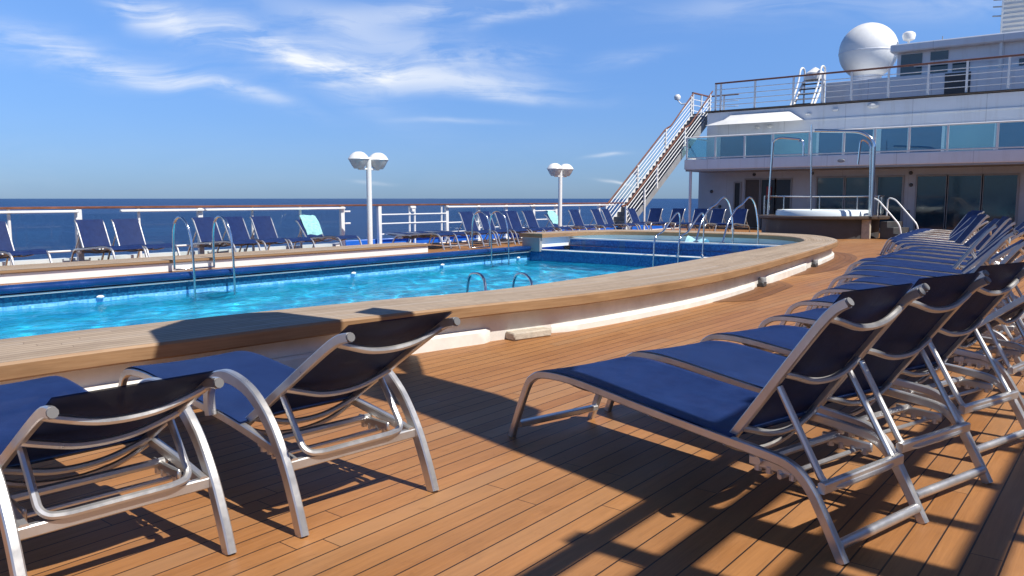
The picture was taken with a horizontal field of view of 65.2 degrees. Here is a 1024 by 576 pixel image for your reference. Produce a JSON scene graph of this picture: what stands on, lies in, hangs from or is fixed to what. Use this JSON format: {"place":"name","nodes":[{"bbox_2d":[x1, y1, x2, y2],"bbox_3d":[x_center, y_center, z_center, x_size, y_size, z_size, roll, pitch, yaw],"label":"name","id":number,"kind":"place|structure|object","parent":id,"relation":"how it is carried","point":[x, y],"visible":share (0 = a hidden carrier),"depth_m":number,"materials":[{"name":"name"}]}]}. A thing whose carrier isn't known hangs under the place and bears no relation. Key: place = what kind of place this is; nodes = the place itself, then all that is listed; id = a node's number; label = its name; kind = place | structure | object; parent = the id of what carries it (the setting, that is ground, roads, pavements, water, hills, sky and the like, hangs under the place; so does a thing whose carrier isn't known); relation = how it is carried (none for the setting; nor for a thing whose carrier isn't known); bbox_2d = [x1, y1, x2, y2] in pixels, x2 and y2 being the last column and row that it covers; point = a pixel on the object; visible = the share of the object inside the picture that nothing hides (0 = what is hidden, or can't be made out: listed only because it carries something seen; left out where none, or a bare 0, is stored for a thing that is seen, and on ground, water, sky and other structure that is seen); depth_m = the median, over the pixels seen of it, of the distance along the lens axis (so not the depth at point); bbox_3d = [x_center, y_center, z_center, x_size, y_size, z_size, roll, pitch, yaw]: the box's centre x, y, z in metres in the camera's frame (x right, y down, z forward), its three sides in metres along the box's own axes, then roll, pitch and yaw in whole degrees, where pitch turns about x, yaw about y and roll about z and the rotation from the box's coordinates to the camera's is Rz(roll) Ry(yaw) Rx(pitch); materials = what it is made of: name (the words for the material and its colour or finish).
{"place":"outdoors","nodes":[
{"label":"outdoors","id":0,"kind":"place"},
{"bbox_2d":[0,199,697,260],"bbox_3d":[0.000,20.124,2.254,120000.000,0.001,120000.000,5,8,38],"label":"sea","id":1,"kind":"structure","parent":0,"point":[49,231],"depth_m":901.00,"materials":[{"name":"liquid"}]},
{"bbox_2d":[0,243,569,306],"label":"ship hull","id":2,"kind":"object","parent":1,"relation":"on","point":[57,260],"depth_m":16.80,"materials":[{"name":"white paint"}]},
{"bbox_2d":[0,0,1001,198],"label":"sky","id":3,"kind":"structure","parent":0,"point":[100,99],"materials":[{"name":"blue"}]},
{"bbox_2d":[0,227,1023,575],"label":"deck","id":4,"kind":"structure","parent":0,"point":[618,489],"depth_m":3.39,"materials":[{"name":"brown wood"}]},
{"bbox_2d":[0,221,52,265],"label":"sun lounger","id":5,"kind":"object","parent":4,"relation":"on","point":[7,250],"visible":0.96,"depth_m":13.80,"materials":[{"name":"fabric"}]},
{"bbox_2d":[70,219,147,261],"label":"sun lounger","id":6,"kind":"object","parent":4,"relation":"on","point":[93,234],"visible":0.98,"depth_m":15.04,"materials":[{"name":"fabric"}]},
{"bbox_2d":[0,371,236,575],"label":"sun lounger","id":7,"kind":"object","parent":4,"relation":"on","point":[44,419],"visible":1,"depth_m":2.70,"materials":[{"name":"metal"}]},
{"bbox_2d":[107,219,179,259],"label":"sun lounger","id":8,"kind":"object","parent":4,"relation":"on","point":[128,231],"visible":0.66,"depth_m":15.56,"materials":[{"name":"fabric"}]},
{"bbox_2d":[172,215,235,293],"bbox_3d":[-5.273,-0.224,13.736,0.720,2.027,0.782,5,8,38],"label":"pool ladder","id":9,"kind":"object","parent":4,"relation":"attached to","point":[193,267],"visible":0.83,"depth_m":13.74,"materials":[{"name":"silver metal"}]},
{"bbox_2d":[0,242,430,284],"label":"teak step","id":10,"kind":"object","parent":4,"relation":"on","point":[24,273],"visible":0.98,"depth_m":13.99,"materials":[{"name":"white paint"}]},
{"bbox_2d":[187,217,261,254],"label":"sun lounger","id":11,"kind":"object","parent":4,"relation":"on","point":[203,226],"visible":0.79,"depth_m":16.82,"materials":[{"name":"fabric"}]},
{"bbox_2d":[216,216,289,252],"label":"sun lounger","id":12,"kind":"object","parent":4,"relation":"on","point":[238,228],"visible":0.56,"depth_m":17.43,"materials":[{"name":"fabric"}]},
{"bbox_2d":[245,216,315,251],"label":"sun lounger","id":13,"kind":"object","parent":4,"relation":"on","point":[263,227],"visible":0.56,"depth_m":17.88,"materials":[{"name":"fabric"}]},
{"bbox_2d":[118,311,459,537],"bbox_3d":[-1.163,0.437,3.733,2.150,0.819,0.674,6,9,43],"label":"sun lounger","id":14,"kind":"object","parent":4,"relation":"on","point":[348,365],"visible":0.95,"depth_m":3.32,"materials":[{"name":"fabric"}]},
{"bbox_2d":[0,202,623,264],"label":"deck railing","id":15,"kind":"object","parent":4,"relation":"on","point":[77,211],"visible":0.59,"depth_m":19.26,"materials":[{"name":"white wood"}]},
{"bbox_2d":[293,220,361,247],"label":"sun lounger","id":16,"kind":"object","parent":4,"relation":"on","point":[317,238],"visible":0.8,"depth_m":18.71,"materials":[{"name":"fabric"}]},
{"bbox_2d":[300,215,322,234],"bbox_3d":[-4.825,-1.502,19.091,0.511,0.487,0.510,5,8,38],"label":"towel","id":17,"kind":"object","parent":16,"relation":"on","point":[311,224],"visible":1,"depth_m":19.03,"materials":[{"name":"teal fabric"}]},
{"bbox_2d":[348,152,387,243],"bbox_3d":[-3.388,-2.045,19.005,0.500,2.335,1.100,5,8,38],"label":"deck lamp","id":18,"kind":"object","parent":4,"relation":"on","point":[362,160],"visible":0.96,"depth_m":18.93,"materials":[{"name":"white metal"}]},
{"bbox_2d":[0,237,779,310],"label":"swimming pool","id":19,"kind":"structure","parent":4,"relation":"in","point":[36,295],"depth_m":15.73,"materials":[{"name":"tile"}]},
{"bbox_2d":[0,259,648,338],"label":"pool water","id":20,"kind":"structure","parent":19,"relation":"in","point":[154,309],"depth_m":12.99,"materials":[{"name":"blue liquid"}]},
{"bbox_2d":[466,272,532,292],"bbox_3d":[-0.153,0.640,8.720,0.501,1.687,1.011,5,8,38],"label":"pool ladder","id":21,"kind":"object","parent":19,"relation":"attached to","point":[484,280],"visible":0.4,"depth_m":8.49,"materials":[{"name":"silver metal"}]},
{"bbox_2d":[551,248,715,256],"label":"shelf water","id":22,"kind":"structure","parent":19,"relation":"in","point":[675,254],"depth_m":19.85,"materials":[{"name":"liquid"}]},
{"bbox_2d":[652,212,704,266],"bbox_3d":[3.877,-1.092,18.619,0.740,1.327,1.380,5,8,38],"label":"pool handrail","id":23,"kind":"object","parent":19,"relation":"on","point":[682,235],"visible":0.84,"depth_m":18.64,"materials":[{"name":"silver metal"}]},
{"bbox_2d":[624,239,779,244],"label":"shallow water","id":24,"kind":"structure","parent":19,"relation":"in","point":[707,242],"depth_m":20.45,"materials":[{"name":"liquid"}]},
{"bbox_2d":[693,197,758,243],"bbox_3d":[4.894,-1.447,18.087,0.740,1.230,2.100,5,8,38],"label":"pool handrail","id":25,"kind":"object","parent":19,"relation":"on","point":[733,212],"visible":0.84,"depth_m":18.19,"materials":[{"name":"silver metal"}]},
{"bbox_2d":[0,229,837,390],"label":"pool coaming","id":26,"kind":"object","parent":4,"relation":"on","point":[104,358],"visible":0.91,"depth_m":6.88,"materials":[{"name":"brown wood"}]},
{"bbox_2d":[384,232,460,249],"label":"sun lounger","id":27,"kind":"object","parent":4,"relation":"on","point":[405,235],"visible":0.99,"depth_m":20.18,"materials":[{"name":"fabric"}]},
{"bbox_2d":[407,231,469,248],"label":"sun lounger","id":28,"kind":"object","parent":4,"relation":"on","point":[456,233],"visible":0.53,"depth_m":20.39,"materials":[{"name":"fabric"}]},
{"bbox_2d":[427,230,498,245],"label":"sun lounger","id":29,"kind":"object","parent":4,"relation":"on","point":[479,232],"visible":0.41,"depth_m":21.14,"materials":[{"name":"fabric"}]},
{"bbox_2d":[452,211,515,245],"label":"sun lounger","id":30,"kind":"object","parent":4,"relation":"on","point":[466,218],"visible":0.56,"depth_m":22.43,"materials":[{"name":"fabric"}]},
{"bbox_2d":[471,210,509,263],"bbox_3d":[-0.523,-0.888,19.670,0.720,2.027,0.702,5,8,38],"label":"pool ladder","id":31,"kind":"object","parent":4,"relation":"attached to","point":[490,232],"visible":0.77,"depth_m":19.59,"materials":[{"name":"silver metal"}]},
{"bbox_2d":[470,211,528,243],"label":"sun lounger","id":32,"kind":"object","parent":4,"relation":"on","point":[483,222],"visible":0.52,"depth_m":22.95,"materials":[{"name":"fabric"}]},
{"bbox_2d":[345,223,687,245],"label":"deck edge kerb","id":33,"kind":"structure","parent":4,"relation":"on","point":[384,240],"depth_m":23.21,"materials":[{"name":"blue paint"}]},
{"bbox_2d":[487,211,545,240],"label":"sun lounger","id":34,"kind":"object","parent":4,"relation":"on","point":[500,219],"visible":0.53,"depth_m":23.49,"materials":[{"name":"fabric"}]},
{"bbox_2d":[499,211,555,238],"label":"sun lounger","id":35,"kind":"object","parent":4,"relation":"on","point":[513,216],"visible":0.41,"depth_m":24.12,"materials":[{"name":"fabric"}]},
{"bbox_2d":[505,327,550,340],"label":"drain block","id":36,"kind":"structure","parent":4,"relation":"on","point":[524,334],"depth_m":7.16,"materials":[{"name":"stone"}]},
{"bbox_2d":[515,210,572,238],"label":"sun lounger","id":37,"kind":"object","parent":4,"relation":"on","point":[530,218],"visible":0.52,"depth_m":24.58,"materials":[{"name":"fabric"}]},
{"bbox_2d":[547,163,573,230],"bbox_3d":[1.512,-2.731,25.125,0.500,2.335,1.100,5,8,38],"label":"deck lamp","id":38,"kind":"object","parent":4,"relation":"on","point":[558,170],"visible":0.95,"depth_m":25.04,"materials":[{"name":"white metal"}]},
{"bbox_2d":[543,214,596,231],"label":"sun lounger","id":39,"kind":"object","parent":4,"relation":"on","point":[556,225],"visible":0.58,"depth_m":25.54,"materials":[{"name":"fabric"}]},
{"bbox_2d":[564,209,615,230],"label":"sun lounger","id":40,"kind":"object","parent":4,"relation":"on","point":[575,216],"visible":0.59,"depth_m":26.70,"materials":[{"name":"fabric"}]},
{"bbox_2d":[587,209,638,229],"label":"sun lounger","id":41,"kind":"object","parent":4,"relation":"on","point":[597,217],"visible":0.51,"depth_m":27.58,"materials":[{"name":"fabric"}]},
{"bbox_2d":[597,209,648,229],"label":"sun lounger","id":42,"kind":"object","parent":4,"relation":"on","point":[606,213],"visible":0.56,"depth_m":28.25,"materials":[{"name":"fabric"}]},
{"bbox_2d":[629,208,663,229],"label":"sun lounger","id":43,"kind":"object","parent":4,"relation":"on","point":[655,214],"visible":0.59,"depth_m":30.34,"materials":[{"name":"fabric"}]},
{"bbox_2d":[622,208,672,229],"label":"sun lounger","id":44,"kind":"object","parent":4,"relation":"on","point":[632,212],"visible":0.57,"depth_m":29.68,"materials":[{"name":"fabric"}]},
{"bbox_2d":[601,91,712,229],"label":"outside stairs","id":45,"kind":"structure","parent":4,"relation":"on","point":[654,179],"depth_m":33.04,"materials":[{"name":"white metal"}]},
{"bbox_2d":[692,92,738,116],"bbox_3d":[9.220,-8.294,36.371,1.520,1.130,1.900,5,8,38],"label":"landing railing","id":46,"kind":"object","parent":45,"relation":"attached to","point":[701,101],"visible":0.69,"depth_m":36.77,"materials":[{"name":"white metal"}]},
{"bbox_2d":[649,208,687,230],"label":"sun lounger","id":47,"kind":"object","parent":4,"relation":"on","point":[681,211],"visible":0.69,"depth_m":29.64,"materials":[{"name":"fabric"}]},
{"bbox_2d":[673,208,710,230],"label":"sun lounger","id":48,"kind":"object","parent":4,"relation":"on","point":[697,212],"visible":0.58,"depth_m":29.32,"materials":[{"name":"fabric"}]},
{"bbox_2d":[689,209,728,231],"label":"sun lounger","id":49,"kind":"object","parent":4,"relation":"on","point":[716,216],"visible":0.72,"depth_m":28.67,"materials":[{"name":"fabric"}]},
{"bbox_2d":[508,283,928,564],"bbox_3d":[0.796,0.388,3.617,0.600,0.942,1.914,-5,8,-37],"label":"sun lounger","id":50,"kind":"object","parent":4,"relation":"on","point":[834,344],"visible":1,"depth_m":3.16,"materials":[{"name":"fabric"}]},
{"bbox_2d":[715,209,749,231],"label":"sun lounger","id":51,"kind":"object","parent":4,"relation":"on","point":[739,217],"visible":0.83,"depth_m":28.34,"materials":[{"name":"fabric"}]},
{"bbox_2d":[714,281,792,301],"bbox_3d":[3.396,0.038,10.857,0.443,0.001,3.032,4,8,32],"label":"deck margin","id":52,"kind":"object","parent":4,"relation":"on","point":[756,293],"visible":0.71,"depth_m":10.66,"materials":[{"name":"brown wood"}]},
{"bbox_2d":[604,272,992,508],"bbox_3d":[1.335,0.335,4.091,0.600,0.942,1.914,-4,8,-34],"label":"sun lounger","id":53,"kind":"object","parent":4,"relation":"on","point":[902,341],"visible":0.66,"depth_m":3.60,"materials":[{"name":"fabric"}]},
{"bbox_2d":[758,209,889,238],"bbox_3d":[10.218,-2.144,26.426,4.100,0.880,4.100,5,8,38],"label":"hot tub","id":54,"kind":"object","parent":4,"relation":"on","point":[846,224],"visible":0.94,"depth_m":24.97,"materials":[{"name":"brown wood"}]},
{"bbox_2d":[767,125,875,216],"bbox_3d":[9.826,-3.753,25.427,3.326,2.902,0.418,5,8,38],"label":"shower frame","id":55,"kind":"object","parent":54,"relation":"on","point":[872,151],"visible":0.98,"depth_m":24.67,"materials":[{"name":"silver metal"}]},
{"bbox_2d":[763,195,884,215],"bbox_3d":[10.692,-2.790,26.953,3.748,0.645,2.217,5,8,38],"label":"railing","id":56,"kind":"object","parent":54,"relation":"on","point":[881,196],"visible":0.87,"depth_m":27.30,"materials":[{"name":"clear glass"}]},
{"bbox_2d":[792,252,856,275],"bbox_3d":[6.307,-0.522,15.855,0.908,0.001,6.880,3,7,25],"label":"deck margin","id":57,"kind":"object","parent":4,"relation":"on","point":[839,260],"visible":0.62,"depth_m":15.18,"materials":[{"name":"brown wood"}]},
{"bbox_2d":[684,88,1023,231],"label":"ship superstructure","id":58,"kind":"object","parent":4,"relation":"on","point":[945,189],"visible":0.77,"depth_m":30.33,"materials":[{"name":"beige paint"}]},
{"bbox_2d":[719,136,743,158],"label":"window","id":59,"kind":"structure","parent":58,"relation":"in","point":[731,145],"depth_m":34.24,"materials":[{"name":"blue glass"}]},
{"bbox_2d":[743,178,760,227],"bbox_3d":[10.164,-3.597,33.873,0.720,2.070,0.070,5,8,38],"label":"door","id":60,"kind":"structure","parent":58,"relation":"in","point":[752,187],"depth_m":33.87,"materials":[{"name":"brown wood"}]},
{"bbox_2d":[745,134,771,157],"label":"window","id":61,"kind":"structure","parent":58,"relation":"in","point":[755,144],"depth_m":33.50,"materials":[{"name":"blue glass"}]},
{"bbox_2d":[759,178,775,227],"bbox_3d":[10.692,-3.546,33.456,0.670,2.060,0.070,5,8,38],"label":"doorway","id":62,"kind":"structure","parent":58,"relation":"in","point":[764,182],"depth_m":33.48,"materials":[{"name":"black"}]},
{"bbox_2d":[773,178,792,213],"bbox_3d":[11.189,-3.740,33.036,0.720,1.580,0.070,5,8,38],"label":"doorway","id":63,"kind":"structure","parent":58,"relation":"in","point":[783,186],"depth_m":33.01,"materials":[{"name":"black glass"}]},
{"bbox_2d":[773,132,817,156],"bbox_3d":[11.516,-5.826,32.570,1.820,1.030,0.065,5,8,38],"label":"window","id":64,"kind":"structure","parent":58,"relation":"in","point":[781,146],"depth_m":32.59,"materials":[{"name":"blue glass"}]},
{"bbox_2d":[790,65,825,104],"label":"stairs","id":65,"kind":"structure","parent":58,"relation":"on","point":[818,78],"depth_m":33.55,"materials":[{"name":"white metal"}]},
{"bbox_2d":[815,176,844,208],"bbox_3d":[12.662,-3.411,31.897,1.120,2.060,0.065,5,8,38],"label":"window","id":66,"kind":"structure","parent":58,"relation":"in","point":[825,185],"depth_m":31.85,"materials":[{"name":"glass"}]},
{"bbox_2d":[817,132,842,154],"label":"window","id":67,"kind":"structure","parent":58,"relation":"in","point":[827,142],"depth_m":31.71,"materials":[{"name":"blue glass"}]},
{"bbox_2d":[686,120,1023,159],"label":"balcony balustrade","id":68,"kind":"object","parent":58,"relation":"on","point":[843,152],"visible":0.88,"depth_m":29.04,"materials":[{"name":"blue glass"}]},
{"bbox_2d":[844,176,868,209],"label":"window","id":69,"kind":"structure","parent":58,"relation":"in","point":[854,186],"depth_m":31.21,"materials":[{"name":"black glass"}]},
{"bbox_2d":[845,129,873,153],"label":"window","id":70,"kind":"structure","parent":58,"relation":"in","point":[852,140],"depth_m":31.09,"materials":[{"name":"glass"}]},
{"bbox_2d":[714,54,1023,110],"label":"deck railing","id":71,"kind":"object","parent":58,"relation":"on","point":[888,80],"visible":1,"depth_m":30.48,"materials":[{"name":"white metal"}]},
{"bbox_2d":[875,175,904,229],"bbox_3d":[14.392,-3.258,30.530,0.980,2.060,0.065,5,8,38],"label":"window","id":72,"kind":"structure","parent":58,"relation":"in","point":[892,186],"depth_m":30.46,"materials":[{"name":"glass"}]},
{"bbox_2d":[879,127,908,152],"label":"window","id":73,"kind":"structure","parent":58,"relation":"in","point":[890,139],"depth_m":30.26,"materials":[{"name":"blue glass"}]},
{"bbox_2d":[825,30,1023,102],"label":"deckhouse","id":74,"kind":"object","parent":58,"relation":"on","point":[992,45],"visible":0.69,"depth_m":31.59,"materials":[{"name":"white paint"}]},
{"bbox_2d":[838,22,898,79],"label":"satellite dome","id":75,"kind":"structure","parent":74,"relation":"on","point":[865,45],"depth_m":36.13,"materials":[{"name":"white paint"}]},
{"bbox_2d":[900,53,922,75],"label":"window","id":76,"kind":"structure","parent":74,"relation":"in","point":[907,59],"depth_m":32.55,"materials":[{"name":"blue glass"}]},
{"bbox_2d":[930,61,947,73],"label":"window","id":77,"kind":"structure","parent":74,"relation":"in","point":[942,66],"depth_m":31.94,"materials":[{"name":"blue glass"}]},
{"bbox_2d":[930,50,948,60],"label":"window","id":78,"kind":"structure","parent":74,"relation":"in","point":[938,55],"depth_m":31.89,"materials":[{"name":"blue glass"}]},
{"bbox_2d":[992,0,1023,32],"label":"funnel tower","id":79,"kind":"structure","parent":74,"relation":"on","point":[1012,15],"depth_m":35.08,"materials":[{"name":"white metal"}]},
{"bbox_2d":[910,126,943,151],"bbox_3d":[15.292,-5.492,29.585,1.170,1.030,0.065,5,8,38],"label":"window","id":80,"kind":"structure","parent":58,"relation":"in","point":[930,137],"depth_m":29.56,"materials":[{"name":"blue glass"}]},
{"bbox_2d":[913,174,947,229],"bbox_3d":[15.511,-3.159,29.645,1.080,2.060,0.065,5,8,38],"label":"window","id":81,"kind":"structure","parent":58,"relation":"in","point":[930,190],"depth_m":29.65,"materials":[{"name":"glass"}]},
{"bbox_2d":[944,174,982,231],"bbox_3d":[16.356,-3.084,28.977,1.160,2.060,0.065,5,8,38],"label":"window","id":82,"kind":"structure","parent":58,"relation":"in","point":[963,191],"depth_m":29.02,"materials":[{"name":"glass"}]},
{"bbox_2d":[942,123,996,150],"bbox_3d":[16.400,-5.394,28.709,1.660,1.030,0.065,5,8,38],"label":"window","id":83,"kind":"structure","parent":58,"relation":"in","point":[970,135],"depth_m":28.67,"materials":[{"name":"blue glass"}]},
{"bbox_2d":[979,173,1019,230],"bbox_3d":[17.225,-3.007,28.291,1.140,2.060,0.065,5,8,38],"label":"window","id":84,"kind":"structure","parent":58,"relation":"in","point":[1000,192],"depth_m":28.25,"materials":[{"name":"glass"}]},
{"bbox_2d":[995,122,1023,149],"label":"window","id":85,"kind":"structure","parent":58,"relation":"in","point":[1010,133],"depth_m":27.90,"materials":[{"name":"blue glass"}]},
{"bbox_2d":[700,262,1023,458],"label":"sun lounger","id":86,"kind":"object","parent":4,"relation":"on","point":[965,320],"visible":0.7,"depth_m":4.18,"materials":[{"name":"metal"}]},
{"bbox_2d":[758,295,1023,410],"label":"sun lounger","id":87,"kind":"object","parent":4,"relation":"on","point":[1014,310],"visible":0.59,"depth_m":5.01,"materials":[{"name":"fabric"}]},
{"bbox_2d":[874,197,918,238],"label":"tub steps","id":88,"kind":"structure","parent":4,"relation":"on","point":[889,229],"depth_m":24.67,"materials":[{"name":"grey paint"}]},
{"bbox_2d":[779,268,1023,376],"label":"sun lounger","id":89,"kind":"object","parent":4,"relation":"on","point":[828,301],"visible":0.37,"depth_m":6.17,"materials":[{"name":"fabric"}]},
{"bbox_2d":[801,239,1023,345],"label":"sun lounger","id":90,"kind":"object","parent":4,"relation":"on","point":[1014,253],"visible":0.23,"depth_m":7.46,"materials":[{"name":"fabric"}]},
{"bbox_2d":[818,229,1018,318],"bbox_3d":[4.452,-0.192,8.801,1.914,0.942,0.600,5,8,35],"label":"sun lounger","id":91,"kind":"object","parent":4,"relation":"on","point":[982,262],"visible":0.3,"depth_m":8.88,"materials":[{"name":"fabric"}]},
{"bbox_2d":[845,223,997,272],"bbox_3d":[5.499,-0.423,10.861,1.914,0.942,0.600,4,7,30],"label":"sun lounger","id":92,"kind":"object","parent":4,"relation":"on","point":[956,265],"visible":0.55,"depth_m":10.80,"materials":[{"name":"fabric"}]},
{"bbox_2d":[836,239,1022,293],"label":"sun lounger","id":93,"kind":"object","parent":4,"relation":"on","point":[1002,253],"visible":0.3,"depth_m":9.53,"materials":[{"name":"fabric"}]},
{"bbox_2d":[836,255,1023,307],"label":"sun lounger","id":94,"kind":"object","parent":4,"relation":"on","point":[884,281],"visible":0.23,"depth_m":8.23,"materials":[{"name":"fabric"}]},
{"bbox_2d":[847,231,1016,281],"bbox_3d":[5.254,-0.316,10.199,1.943,0.876,0.600,4,7,29],"label":"sun lounger","id":95,"kind":"object","parent":4,"relation":"on","point":[974,262],"visible":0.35,"depth_m":10.14,"materials":[{"name":"fabric"}]},
{"bbox_2d":[880,220,988,254],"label":"sun lounger","id":96,"kind":"object","parent":4,"relation":"on","point":[954,237],"visible":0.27,"depth_m":17.49,"materials":[{"name":"fabric"}]},
{"bbox_2d":[882,214,988,254],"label":"sun lounger","id":97,"kind":"object","parent":4,"relation":"on","point":[970,229],"visible":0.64,"depth_m":16.34,"materials":[{"name":"fabric"}]},
{"bbox_2d":[886,215,985,250],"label":"sun lounger","id":98,"kind":"object","parent":4,"relation":"on","point":[967,223],"visible":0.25,"depth_m":18.44,"materials":[{"name":"fabric"}]},
{"bbox_2d":[890,212,981,249],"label":"sun lounger","id":99,"kind":"object","parent":4,"relation":"on","point":[967,216],"visible":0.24,"depth_m":19.26,"materials":[{"name":"fabric"}]},
{"bbox_2d":[887,218,999,253],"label":"sun lounger","id":100,"kind":"object","parent":4,"relation":"on","point":[970,242],"visible":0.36,"depth_m":15.44,"materials":[{"name":"fabric"}]},
{"bbox_2d":[875,226,1015,267],"bbox_3d":[6.022,-0.455,11.437,1.943,0.876,0.600,4,7,29],"label":"sun lounger","id":101,"kind":"object","parent":4,"relation":"on","point":[927,260],"visible":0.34,"depth_m":11.35,"materials":[{"name":"fabric"}]},
{"bbox_2d":[887,220,1015,263],"bbox_3d":[6.540,-0.568,12.160,1.914,0.942,0.600,3,7,27],"label":"sun lounger","id":102,"kind":"object","parent":4,"relation":"on","point":[1007,225],"visible":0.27,"depth_m":12.05,"materials":[{"name":"fabric"}]},
{"bbox_2d":[896,216,1011,252],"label":"sun lounger","id":103,"kind":"object","parent":4,"relation":"on","point":[1002,222],"visible":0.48,"depth_m":14.37,"materials":[{"name":"fabric"}]},
{"bbox_2d":[896,228,1023,262],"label":"sun lounger","id":104,"kind":"object","parent":4,"relation":"on","point":[1020,234],"visible":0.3,"depth_m":12.79,"materials":[{"name":"fabric"}]},
{"bbox_2d":[908,221,1023,262],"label":"sun lounger","id":105,"kind":"object","parent":4,"relation":"on","point":[1019,227],"visible":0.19,"depth_m":13.52,"materials":[{"name":"fabric"}]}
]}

